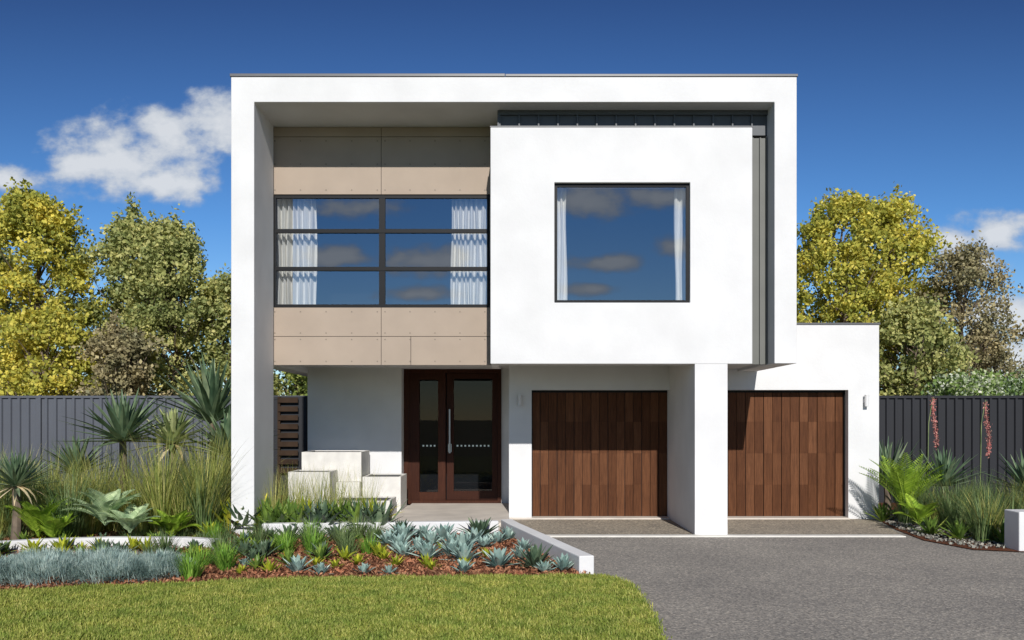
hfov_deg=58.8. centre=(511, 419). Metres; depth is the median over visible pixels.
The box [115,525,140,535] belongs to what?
grass tuft
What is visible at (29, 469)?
long grass
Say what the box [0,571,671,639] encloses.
lawn
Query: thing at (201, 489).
long grass
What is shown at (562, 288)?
curtain
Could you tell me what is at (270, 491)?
feather grass
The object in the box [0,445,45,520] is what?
long grass
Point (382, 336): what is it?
panel backing
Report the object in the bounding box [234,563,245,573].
lime bromeliad
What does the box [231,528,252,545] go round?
leafy plant
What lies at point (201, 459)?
long grass
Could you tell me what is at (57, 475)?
long grass
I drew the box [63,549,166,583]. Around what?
blue fescue
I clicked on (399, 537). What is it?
blue agave
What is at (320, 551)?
leafy plant
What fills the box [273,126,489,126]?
roof slab
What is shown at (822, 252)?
yellow tree
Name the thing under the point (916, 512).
cycad
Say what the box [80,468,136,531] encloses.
long grass
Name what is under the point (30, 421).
metal fence
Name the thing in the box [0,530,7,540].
grass tuft
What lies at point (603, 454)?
garage door
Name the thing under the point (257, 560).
leafy plant
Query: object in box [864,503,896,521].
leafy plant
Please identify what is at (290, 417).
slatted screen
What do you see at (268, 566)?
lime bromeliad
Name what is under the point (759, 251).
side cladding
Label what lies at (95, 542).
lime bromeliad
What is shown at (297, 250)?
curtain
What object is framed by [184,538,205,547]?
green agave
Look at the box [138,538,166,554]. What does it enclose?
grass tuft
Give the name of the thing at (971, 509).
long grass
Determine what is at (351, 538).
grass tuft
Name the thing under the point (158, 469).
long grass
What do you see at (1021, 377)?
flowering shrub
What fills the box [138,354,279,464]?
yucca
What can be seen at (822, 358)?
wing lintel
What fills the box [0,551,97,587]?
blue fescue
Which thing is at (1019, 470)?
yucca
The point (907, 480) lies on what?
cycad
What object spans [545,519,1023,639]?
driveway
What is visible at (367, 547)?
grass tuft
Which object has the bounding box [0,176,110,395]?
yellow tree
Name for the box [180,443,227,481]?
long grass
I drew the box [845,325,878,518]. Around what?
wing pier
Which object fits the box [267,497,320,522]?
leafy plant
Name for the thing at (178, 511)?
long grass
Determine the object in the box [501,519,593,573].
garden wall
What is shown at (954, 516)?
long grass
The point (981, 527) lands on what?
long grass
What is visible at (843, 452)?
garage trim
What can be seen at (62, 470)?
long grass
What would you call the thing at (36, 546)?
lime bromeliad
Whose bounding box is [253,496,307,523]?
leafy plant
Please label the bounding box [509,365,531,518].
garage pier
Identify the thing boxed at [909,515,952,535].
leafy plant
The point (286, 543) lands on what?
grass tuft
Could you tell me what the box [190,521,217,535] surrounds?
lime bromeliad
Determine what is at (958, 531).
leafy plant
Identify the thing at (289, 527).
green agave
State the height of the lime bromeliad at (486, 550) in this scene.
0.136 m
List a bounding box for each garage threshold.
[510,516,669,518]
[727,516,849,518]
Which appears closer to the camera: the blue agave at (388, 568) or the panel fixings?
the blue agave at (388, 568)
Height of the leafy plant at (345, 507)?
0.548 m
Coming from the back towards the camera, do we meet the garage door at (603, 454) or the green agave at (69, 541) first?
the garage door at (603, 454)
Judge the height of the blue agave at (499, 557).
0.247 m
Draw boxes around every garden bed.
[878,503,1023,551]
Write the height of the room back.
3.290 m
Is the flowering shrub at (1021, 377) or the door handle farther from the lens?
the flowering shrub at (1021, 377)
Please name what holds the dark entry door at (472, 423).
attached to the entry wall at (355, 408)
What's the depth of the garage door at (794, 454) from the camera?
15.30 m
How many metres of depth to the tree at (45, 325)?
23.62 m
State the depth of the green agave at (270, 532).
12.34 m
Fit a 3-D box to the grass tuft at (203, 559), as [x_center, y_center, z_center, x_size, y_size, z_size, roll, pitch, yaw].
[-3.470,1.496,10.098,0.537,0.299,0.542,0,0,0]
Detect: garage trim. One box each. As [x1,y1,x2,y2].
[532,390,532,515]
[843,390,844,515]
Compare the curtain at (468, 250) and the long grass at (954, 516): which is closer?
the long grass at (954, 516)
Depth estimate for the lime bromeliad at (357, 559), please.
10.28 m
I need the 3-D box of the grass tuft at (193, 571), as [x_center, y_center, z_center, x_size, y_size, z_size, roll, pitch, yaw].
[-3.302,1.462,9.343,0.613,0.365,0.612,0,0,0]
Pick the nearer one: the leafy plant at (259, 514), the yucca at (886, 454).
the leafy plant at (259, 514)
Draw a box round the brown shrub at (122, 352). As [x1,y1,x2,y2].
[71,309,177,395]
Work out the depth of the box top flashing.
12.99 m
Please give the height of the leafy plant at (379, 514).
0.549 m
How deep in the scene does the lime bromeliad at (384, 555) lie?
10.58 m
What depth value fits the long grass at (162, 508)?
12.56 m
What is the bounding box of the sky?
[0,0,1023,395]
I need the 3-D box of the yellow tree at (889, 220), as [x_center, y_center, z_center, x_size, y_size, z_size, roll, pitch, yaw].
[11.544,-2.789,27.605,4.010,8.931,3.979,0,0,41]
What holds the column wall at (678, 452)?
on the driveway
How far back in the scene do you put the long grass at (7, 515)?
12.59 m
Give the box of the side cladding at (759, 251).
[749,137,766,364]
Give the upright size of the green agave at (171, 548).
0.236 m
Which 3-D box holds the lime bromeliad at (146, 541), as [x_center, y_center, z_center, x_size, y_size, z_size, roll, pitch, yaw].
[-4.493,1.545,11.176,0.399,0.226,0.430,0,0,0]
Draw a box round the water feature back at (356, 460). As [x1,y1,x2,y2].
[302,450,369,489]
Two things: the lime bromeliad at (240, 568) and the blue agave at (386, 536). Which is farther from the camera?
the blue agave at (386, 536)
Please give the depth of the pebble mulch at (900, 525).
12.71 m
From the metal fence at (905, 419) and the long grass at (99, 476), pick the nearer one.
the long grass at (99, 476)
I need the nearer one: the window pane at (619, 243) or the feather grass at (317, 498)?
the feather grass at (317, 498)
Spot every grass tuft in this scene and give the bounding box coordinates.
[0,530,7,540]
[3,525,30,538]
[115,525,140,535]
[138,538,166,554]
[145,529,184,551]
[163,546,220,579]
[175,527,195,536]
[179,540,218,567]
[191,530,212,537]
[199,518,235,538]
[199,539,251,570]
[203,527,238,550]
[204,546,227,563]
[220,517,244,537]
[220,532,246,553]
[242,518,281,542]
[268,528,295,548]
[270,531,303,552]
[271,521,296,538]
[286,520,337,545]
[293,519,325,531]
[299,523,328,554]
[326,528,366,552]
[329,521,357,545]
[336,536,367,554]
[341,513,376,539]
[349,532,381,554]
[358,517,388,541]
[363,519,388,533]
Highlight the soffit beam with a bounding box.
[727,365,751,368]
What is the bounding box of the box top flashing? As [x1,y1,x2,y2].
[490,126,752,127]
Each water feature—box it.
[288,470,336,505]
[337,497,395,514]
[363,474,406,510]
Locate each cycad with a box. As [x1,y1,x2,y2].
[0,495,71,535]
[34,511,75,537]
[148,509,201,536]
[859,453,945,509]
[892,493,939,522]
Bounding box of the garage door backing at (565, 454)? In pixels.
[548,393,658,515]
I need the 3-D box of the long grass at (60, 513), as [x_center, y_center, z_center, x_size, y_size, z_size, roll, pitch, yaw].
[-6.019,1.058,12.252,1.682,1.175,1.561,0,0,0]
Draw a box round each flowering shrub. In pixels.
[920,366,1023,395]
[988,365,1023,395]
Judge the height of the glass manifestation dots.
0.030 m
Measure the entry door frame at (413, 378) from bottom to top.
2.520 m
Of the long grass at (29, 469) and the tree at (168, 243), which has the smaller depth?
the long grass at (29, 469)
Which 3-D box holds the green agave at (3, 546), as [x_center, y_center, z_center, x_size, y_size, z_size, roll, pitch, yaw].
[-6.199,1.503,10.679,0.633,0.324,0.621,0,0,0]
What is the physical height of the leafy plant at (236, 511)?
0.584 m
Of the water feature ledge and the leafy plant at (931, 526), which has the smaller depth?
the leafy plant at (931, 526)
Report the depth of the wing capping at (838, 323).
15.09 m
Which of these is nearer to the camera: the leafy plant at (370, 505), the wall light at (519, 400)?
the leafy plant at (370, 505)
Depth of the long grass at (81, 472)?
13.99 m
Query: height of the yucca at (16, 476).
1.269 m
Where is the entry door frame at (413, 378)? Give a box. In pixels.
[404,369,500,503]
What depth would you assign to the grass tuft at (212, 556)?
10.34 m
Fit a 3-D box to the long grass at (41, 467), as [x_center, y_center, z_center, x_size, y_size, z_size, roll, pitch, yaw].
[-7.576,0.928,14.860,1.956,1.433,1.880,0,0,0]
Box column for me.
[690,364,726,534]
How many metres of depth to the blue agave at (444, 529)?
12.22 m
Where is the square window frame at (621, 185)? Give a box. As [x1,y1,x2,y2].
[554,184,688,302]
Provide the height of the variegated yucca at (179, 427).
1.898 m
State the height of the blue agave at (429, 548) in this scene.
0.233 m
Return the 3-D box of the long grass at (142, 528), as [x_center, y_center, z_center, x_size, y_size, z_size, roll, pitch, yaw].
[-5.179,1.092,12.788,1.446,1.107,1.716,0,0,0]
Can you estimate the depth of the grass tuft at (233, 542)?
11.08 m
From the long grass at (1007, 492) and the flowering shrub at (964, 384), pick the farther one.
the flowering shrub at (964, 384)
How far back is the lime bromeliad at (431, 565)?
9.94 m
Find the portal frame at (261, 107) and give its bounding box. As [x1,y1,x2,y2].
[231,77,796,533]
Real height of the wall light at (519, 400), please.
0.190 m
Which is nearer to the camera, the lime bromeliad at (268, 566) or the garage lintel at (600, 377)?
the lime bromeliad at (268, 566)
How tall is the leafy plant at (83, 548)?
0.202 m
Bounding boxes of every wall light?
[518,395,521,405]
[863,395,868,405]
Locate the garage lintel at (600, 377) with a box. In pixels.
[532,365,668,389]
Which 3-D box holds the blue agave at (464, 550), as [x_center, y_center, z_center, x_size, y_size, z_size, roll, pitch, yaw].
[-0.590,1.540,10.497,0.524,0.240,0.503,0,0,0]
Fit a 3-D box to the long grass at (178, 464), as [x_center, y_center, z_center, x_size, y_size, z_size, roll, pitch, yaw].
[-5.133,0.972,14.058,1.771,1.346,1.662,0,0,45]
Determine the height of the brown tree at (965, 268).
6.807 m
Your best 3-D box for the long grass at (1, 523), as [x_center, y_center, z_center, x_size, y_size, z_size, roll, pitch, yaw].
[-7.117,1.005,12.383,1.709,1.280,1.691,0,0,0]
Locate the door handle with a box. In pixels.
[448,409,451,452]
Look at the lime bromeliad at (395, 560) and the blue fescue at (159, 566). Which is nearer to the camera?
the blue fescue at (159, 566)
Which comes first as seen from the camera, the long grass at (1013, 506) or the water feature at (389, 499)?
the long grass at (1013, 506)
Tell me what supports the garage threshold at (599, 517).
on the driveway apron
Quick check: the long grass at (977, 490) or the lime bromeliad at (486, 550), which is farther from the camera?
the long grass at (977, 490)
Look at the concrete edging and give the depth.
12.80 m
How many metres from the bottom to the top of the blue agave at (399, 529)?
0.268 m
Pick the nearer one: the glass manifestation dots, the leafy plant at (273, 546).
the leafy plant at (273, 546)
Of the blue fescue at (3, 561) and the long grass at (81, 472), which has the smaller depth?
the blue fescue at (3, 561)
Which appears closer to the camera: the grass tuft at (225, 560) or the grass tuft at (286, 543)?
the grass tuft at (225, 560)
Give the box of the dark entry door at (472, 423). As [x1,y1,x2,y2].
[408,373,497,504]
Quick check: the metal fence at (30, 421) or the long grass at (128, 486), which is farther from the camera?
the metal fence at (30, 421)
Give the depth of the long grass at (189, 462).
13.71 m
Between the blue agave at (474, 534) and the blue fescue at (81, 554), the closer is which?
the blue fescue at (81, 554)
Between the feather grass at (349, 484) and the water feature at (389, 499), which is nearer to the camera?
the feather grass at (349, 484)
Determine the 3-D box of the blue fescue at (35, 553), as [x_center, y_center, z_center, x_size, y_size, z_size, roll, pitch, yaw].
[-5.003,1.494,9.694,1.225,0.328,0.833,0,0,0]
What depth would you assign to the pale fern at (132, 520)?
11.98 m
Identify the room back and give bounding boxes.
[316,199,451,303]
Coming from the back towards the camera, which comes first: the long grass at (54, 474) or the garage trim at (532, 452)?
the garage trim at (532, 452)
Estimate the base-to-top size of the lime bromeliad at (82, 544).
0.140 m
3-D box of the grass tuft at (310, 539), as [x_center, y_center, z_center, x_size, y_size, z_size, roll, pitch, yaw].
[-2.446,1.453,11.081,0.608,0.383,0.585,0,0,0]
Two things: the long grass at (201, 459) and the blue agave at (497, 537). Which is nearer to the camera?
the blue agave at (497, 537)
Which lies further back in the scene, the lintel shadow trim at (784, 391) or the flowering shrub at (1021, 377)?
the flowering shrub at (1021, 377)
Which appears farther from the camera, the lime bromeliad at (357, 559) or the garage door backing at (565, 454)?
the garage door backing at (565, 454)
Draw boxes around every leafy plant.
[0,540,17,553]
[14,530,34,539]
[45,526,73,537]
[63,543,84,552]
[179,542,205,557]
[183,543,203,552]
[192,503,230,528]
[205,540,240,554]
[211,494,255,530]
[214,500,266,528]
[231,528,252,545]
[240,496,294,528]
[245,497,282,529]
[245,552,270,569]
[249,537,260,548]
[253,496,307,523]
[254,494,275,524]
[266,538,281,551]
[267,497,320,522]
[272,548,305,565]
[279,500,338,528]
[290,495,322,518]
[294,495,350,524]
[302,540,338,560]
[313,495,353,518]
[316,496,361,521]
[322,497,388,522]
[333,496,385,522]
[345,496,400,518]
[358,498,406,525]
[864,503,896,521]
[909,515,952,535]
[937,519,980,539]
[979,520,1003,544]
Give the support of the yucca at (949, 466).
on the side garden bed at (967, 546)
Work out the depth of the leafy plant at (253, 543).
11.45 m
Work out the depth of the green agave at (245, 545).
10.85 m
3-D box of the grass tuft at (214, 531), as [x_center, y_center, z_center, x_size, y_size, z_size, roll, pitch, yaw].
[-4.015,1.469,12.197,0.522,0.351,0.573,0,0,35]
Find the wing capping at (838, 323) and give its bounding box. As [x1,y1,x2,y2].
[797,323,879,324]
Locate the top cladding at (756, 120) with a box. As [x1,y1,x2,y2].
[497,110,767,135]
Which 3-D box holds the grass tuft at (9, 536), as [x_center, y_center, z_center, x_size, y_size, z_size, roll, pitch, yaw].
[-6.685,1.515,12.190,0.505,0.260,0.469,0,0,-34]
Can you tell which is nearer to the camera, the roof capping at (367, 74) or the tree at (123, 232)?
the roof capping at (367, 74)
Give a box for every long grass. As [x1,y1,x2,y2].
[0,442,70,535]
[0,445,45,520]
[0,456,46,537]
[1,438,69,505]
[1,459,86,537]
[2,440,65,524]
[6,453,109,537]
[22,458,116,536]
[25,449,95,503]
[25,469,87,504]
[28,455,94,497]
[32,453,120,520]
[33,456,90,501]
[40,429,146,529]
[42,453,110,492]
[45,436,136,500]
[47,437,148,493]
[53,472,123,535]
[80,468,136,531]
[94,444,177,532]
[98,429,222,536]
[102,454,168,508]
[104,424,210,515]
[104,462,175,535]
[105,471,154,499]
[126,441,192,483]
[140,424,250,534]
[147,440,224,490]
[148,447,228,477]
[150,467,220,535]
[156,440,210,480]
[158,456,230,530]
[159,444,245,534]
[163,428,272,514]
[166,443,230,503]
[166,463,227,534]
[170,436,295,500]
[179,422,230,479]
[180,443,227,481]
[185,443,272,494]
[877,482,927,523]
[890,464,955,523]
[912,474,954,520]
[913,471,984,530]
[924,480,983,521]
[927,483,986,532]
[949,491,1004,534]
[950,467,1011,507]
[951,476,990,503]
[952,475,1000,507]
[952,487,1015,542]
[963,469,1022,521]
[986,487,1023,531]
[991,474,1023,508]
[997,469,1023,508]
[998,480,1023,508]
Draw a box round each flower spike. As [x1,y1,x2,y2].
[927,397,938,477]
[980,400,992,485]
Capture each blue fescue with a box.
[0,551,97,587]
[0,553,29,583]
[2,546,77,577]
[59,545,146,575]
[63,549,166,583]
[119,548,192,581]
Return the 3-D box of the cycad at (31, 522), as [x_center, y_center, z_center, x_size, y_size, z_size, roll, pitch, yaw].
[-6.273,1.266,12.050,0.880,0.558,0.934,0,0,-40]
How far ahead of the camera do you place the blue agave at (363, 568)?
9.66 m
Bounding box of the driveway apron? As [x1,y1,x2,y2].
[513,519,898,533]
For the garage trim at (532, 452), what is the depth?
15.24 m
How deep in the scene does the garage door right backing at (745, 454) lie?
15.33 m
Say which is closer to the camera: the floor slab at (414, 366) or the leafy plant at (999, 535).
the leafy plant at (999, 535)
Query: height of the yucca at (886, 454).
1.351 m
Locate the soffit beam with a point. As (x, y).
(734, 366)
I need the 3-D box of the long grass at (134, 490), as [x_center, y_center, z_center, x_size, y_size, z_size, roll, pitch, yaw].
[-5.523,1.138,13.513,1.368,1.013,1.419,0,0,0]
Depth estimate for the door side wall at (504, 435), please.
17.00 m
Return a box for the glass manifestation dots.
[423,445,488,446]
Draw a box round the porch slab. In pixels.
[394,503,508,525]
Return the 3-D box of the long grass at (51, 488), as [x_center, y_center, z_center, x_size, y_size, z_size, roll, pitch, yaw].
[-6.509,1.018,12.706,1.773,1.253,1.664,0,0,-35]
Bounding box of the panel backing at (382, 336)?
[273,336,490,364]
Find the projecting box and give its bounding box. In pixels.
[490,127,751,364]
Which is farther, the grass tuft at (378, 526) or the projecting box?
the projecting box
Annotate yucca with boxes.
[0,450,64,539]
[30,435,118,478]
[62,388,185,490]
[129,405,218,488]
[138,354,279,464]
[176,406,282,467]
[879,436,931,512]
[904,446,984,497]
[976,448,1023,493]
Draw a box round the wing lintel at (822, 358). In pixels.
[727,325,847,389]
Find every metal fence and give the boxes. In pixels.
[0,395,230,492]
[879,395,1023,502]
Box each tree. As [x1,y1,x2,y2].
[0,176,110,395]
[0,248,43,383]
[0,298,110,395]
[65,191,198,393]
[107,204,228,395]
[166,263,288,395]
[227,335,307,395]
[797,187,910,388]
[826,181,952,395]
[871,289,981,395]
[894,230,1023,386]
[964,314,1023,393]
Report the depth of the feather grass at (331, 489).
13.92 m
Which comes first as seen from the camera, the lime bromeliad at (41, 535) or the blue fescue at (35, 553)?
the blue fescue at (35, 553)
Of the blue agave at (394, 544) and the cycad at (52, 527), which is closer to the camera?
the blue agave at (394, 544)
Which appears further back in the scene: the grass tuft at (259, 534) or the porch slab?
the porch slab
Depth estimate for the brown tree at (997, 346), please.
25.13 m
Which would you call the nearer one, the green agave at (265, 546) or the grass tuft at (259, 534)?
the green agave at (265, 546)
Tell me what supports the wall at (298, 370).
on the floor slab at (414, 366)
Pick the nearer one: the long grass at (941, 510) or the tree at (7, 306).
the long grass at (941, 510)
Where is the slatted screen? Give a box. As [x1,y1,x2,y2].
[273,396,307,494]
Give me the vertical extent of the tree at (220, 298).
6.234 m
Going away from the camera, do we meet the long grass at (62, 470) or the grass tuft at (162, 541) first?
the grass tuft at (162, 541)
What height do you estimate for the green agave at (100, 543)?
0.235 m
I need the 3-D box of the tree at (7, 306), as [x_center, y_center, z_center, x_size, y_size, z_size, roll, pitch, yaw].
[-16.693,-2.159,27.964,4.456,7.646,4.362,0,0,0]
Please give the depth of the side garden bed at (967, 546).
12.16 m
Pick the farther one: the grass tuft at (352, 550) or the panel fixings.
the panel fixings
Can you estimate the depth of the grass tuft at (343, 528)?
11.84 m
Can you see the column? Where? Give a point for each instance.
(708, 449)
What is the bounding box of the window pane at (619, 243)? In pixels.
[566,188,674,299]
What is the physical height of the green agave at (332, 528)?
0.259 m
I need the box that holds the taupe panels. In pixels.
[273,127,489,364]
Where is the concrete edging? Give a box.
[548,535,905,536]
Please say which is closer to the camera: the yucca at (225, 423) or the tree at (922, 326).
the yucca at (225, 423)
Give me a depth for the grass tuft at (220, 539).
11.15 m
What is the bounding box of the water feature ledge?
[336,481,361,497]
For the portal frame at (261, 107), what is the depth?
13.00 m
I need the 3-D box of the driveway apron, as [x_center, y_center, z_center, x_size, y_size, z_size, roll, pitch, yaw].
[2.980,1.655,14.195,6.040,0.001,2.190,0,0,0]
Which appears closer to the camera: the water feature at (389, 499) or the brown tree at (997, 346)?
the water feature at (389, 499)
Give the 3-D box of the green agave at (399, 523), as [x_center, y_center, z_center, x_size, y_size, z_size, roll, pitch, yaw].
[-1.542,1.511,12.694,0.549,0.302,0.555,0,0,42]
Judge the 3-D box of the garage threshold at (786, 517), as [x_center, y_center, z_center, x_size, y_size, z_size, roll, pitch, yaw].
[4.340,1.646,15.165,2.500,0.028,0.290,0,0,0]
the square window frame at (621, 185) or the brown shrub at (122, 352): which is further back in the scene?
the brown shrub at (122, 352)
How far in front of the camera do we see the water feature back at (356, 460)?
15.55 m
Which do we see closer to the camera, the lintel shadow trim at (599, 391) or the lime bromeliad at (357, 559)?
the lime bromeliad at (357, 559)
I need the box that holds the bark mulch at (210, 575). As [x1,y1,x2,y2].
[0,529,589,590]
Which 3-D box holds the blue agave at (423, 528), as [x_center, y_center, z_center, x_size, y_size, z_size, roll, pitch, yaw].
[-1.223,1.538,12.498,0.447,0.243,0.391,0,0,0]
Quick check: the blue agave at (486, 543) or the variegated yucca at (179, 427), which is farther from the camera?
the variegated yucca at (179, 427)
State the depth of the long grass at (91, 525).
12.82 m
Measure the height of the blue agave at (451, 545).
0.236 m
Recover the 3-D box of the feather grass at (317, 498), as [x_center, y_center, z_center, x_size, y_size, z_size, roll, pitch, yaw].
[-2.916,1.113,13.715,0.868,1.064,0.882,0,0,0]
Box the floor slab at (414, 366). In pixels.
[299,365,500,368]
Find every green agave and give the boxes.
[0,540,17,555]
[52,536,76,547]
[88,538,116,551]
[100,540,138,554]
[152,543,183,556]
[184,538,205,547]
[232,539,258,556]
[241,548,264,559]
[243,538,282,556]
[263,527,280,539]
[273,523,303,540]
[307,540,337,556]
[317,523,347,539]
[385,517,417,535]
[455,517,499,535]
[506,543,558,567]
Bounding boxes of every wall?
[0,536,212,550]
[262,520,498,535]
[273,206,307,376]
[308,368,403,473]
[501,368,508,502]
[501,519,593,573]
[667,365,689,531]
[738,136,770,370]
[1004,509,1023,551]
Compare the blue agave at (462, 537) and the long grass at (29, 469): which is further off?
the long grass at (29, 469)
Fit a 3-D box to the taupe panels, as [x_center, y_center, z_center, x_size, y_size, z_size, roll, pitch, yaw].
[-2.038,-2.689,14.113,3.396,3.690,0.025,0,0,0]
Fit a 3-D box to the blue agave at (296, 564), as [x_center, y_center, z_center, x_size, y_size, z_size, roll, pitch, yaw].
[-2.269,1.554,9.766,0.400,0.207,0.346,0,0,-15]
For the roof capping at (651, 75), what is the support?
on the portal frame at (261, 107)
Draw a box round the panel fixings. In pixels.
[274,140,485,361]
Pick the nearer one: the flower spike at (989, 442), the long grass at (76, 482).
the long grass at (76, 482)
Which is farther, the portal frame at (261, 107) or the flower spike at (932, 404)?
the flower spike at (932, 404)
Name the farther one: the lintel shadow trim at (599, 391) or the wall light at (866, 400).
the lintel shadow trim at (599, 391)
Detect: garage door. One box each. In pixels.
[533,393,666,515]
[727,393,842,515]
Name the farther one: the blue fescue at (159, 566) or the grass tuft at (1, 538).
the grass tuft at (1, 538)
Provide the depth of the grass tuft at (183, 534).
12.42 m
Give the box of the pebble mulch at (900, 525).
[885,514,1004,548]
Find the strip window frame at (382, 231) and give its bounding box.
[273,195,489,307]
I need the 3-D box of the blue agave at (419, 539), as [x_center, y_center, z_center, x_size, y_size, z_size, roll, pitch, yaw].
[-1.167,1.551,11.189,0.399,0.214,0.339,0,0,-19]
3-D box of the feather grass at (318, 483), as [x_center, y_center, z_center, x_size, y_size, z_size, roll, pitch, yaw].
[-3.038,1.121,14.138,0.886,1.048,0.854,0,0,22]
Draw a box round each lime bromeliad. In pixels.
[17,536,45,549]
[26,542,47,551]
[30,532,47,538]
[44,535,75,550]
[72,541,88,548]
[83,536,114,549]
[126,534,143,550]
[133,535,155,551]
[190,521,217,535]
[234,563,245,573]
[256,557,281,572]
[309,556,328,564]
[327,546,359,559]
[327,558,343,567]
[347,553,367,564]
[369,542,392,556]
[373,548,390,559]
[385,554,403,566]
[418,553,436,564]
[421,559,438,569]
[475,547,493,556]
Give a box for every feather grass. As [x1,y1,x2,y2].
[260,463,299,507]
[266,468,302,506]
[273,469,309,502]
[275,461,313,507]
[277,467,321,509]
[292,462,335,506]
[295,468,337,505]
[314,465,356,506]
[316,464,351,504]
[334,466,375,506]
[341,461,384,508]
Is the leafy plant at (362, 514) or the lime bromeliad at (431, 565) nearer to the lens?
the lime bromeliad at (431, 565)
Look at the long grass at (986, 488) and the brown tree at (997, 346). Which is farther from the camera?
the brown tree at (997, 346)
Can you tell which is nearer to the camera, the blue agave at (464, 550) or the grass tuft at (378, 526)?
the blue agave at (464, 550)
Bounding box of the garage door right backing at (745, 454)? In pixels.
[745,393,745,515]
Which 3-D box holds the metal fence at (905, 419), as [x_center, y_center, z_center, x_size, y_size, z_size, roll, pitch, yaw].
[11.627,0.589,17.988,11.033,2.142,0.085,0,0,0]
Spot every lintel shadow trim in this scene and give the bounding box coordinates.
[533,390,666,392]
[727,390,842,392]
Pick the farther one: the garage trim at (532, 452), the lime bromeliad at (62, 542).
the garage trim at (532, 452)
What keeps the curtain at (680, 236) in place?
attached to the projecting box
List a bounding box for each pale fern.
[60,488,139,524]
[97,503,160,532]
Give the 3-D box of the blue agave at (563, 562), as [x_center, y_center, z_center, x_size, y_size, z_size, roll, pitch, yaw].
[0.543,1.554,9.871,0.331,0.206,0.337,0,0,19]
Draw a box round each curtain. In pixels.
[277,199,316,303]
[450,199,486,303]
[557,187,567,299]
[674,187,685,299]
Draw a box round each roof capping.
[230,73,504,76]
[505,74,797,76]
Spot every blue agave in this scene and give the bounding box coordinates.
[235,557,253,566]
[283,554,316,572]
[306,562,330,574]
[351,562,374,573]
[372,529,400,544]
[381,564,396,574]
[383,531,413,547]
[387,538,403,551]
[388,522,421,540]
[390,540,415,556]
[402,535,430,552]
[406,541,444,557]
[412,523,436,538]
[417,529,443,544]
[434,522,458,539]
[434,538,464,556]
[437,531,456,543]
[440,542,481,561]
[446,531,485,550]
[451,558,473,572]
[464,527,488,540]
[473,536,495,547]
[481,547,519,567]
[488,531,507,542]
[497,526,515,539]
[509,546,526,557]
[513,537,534,550]
[534,560,556,571]
[549,553,574,571]
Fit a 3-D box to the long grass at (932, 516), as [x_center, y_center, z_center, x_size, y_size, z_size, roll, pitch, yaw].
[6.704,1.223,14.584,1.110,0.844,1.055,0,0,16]
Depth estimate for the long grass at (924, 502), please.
14.18 m
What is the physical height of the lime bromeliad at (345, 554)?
0.176 m

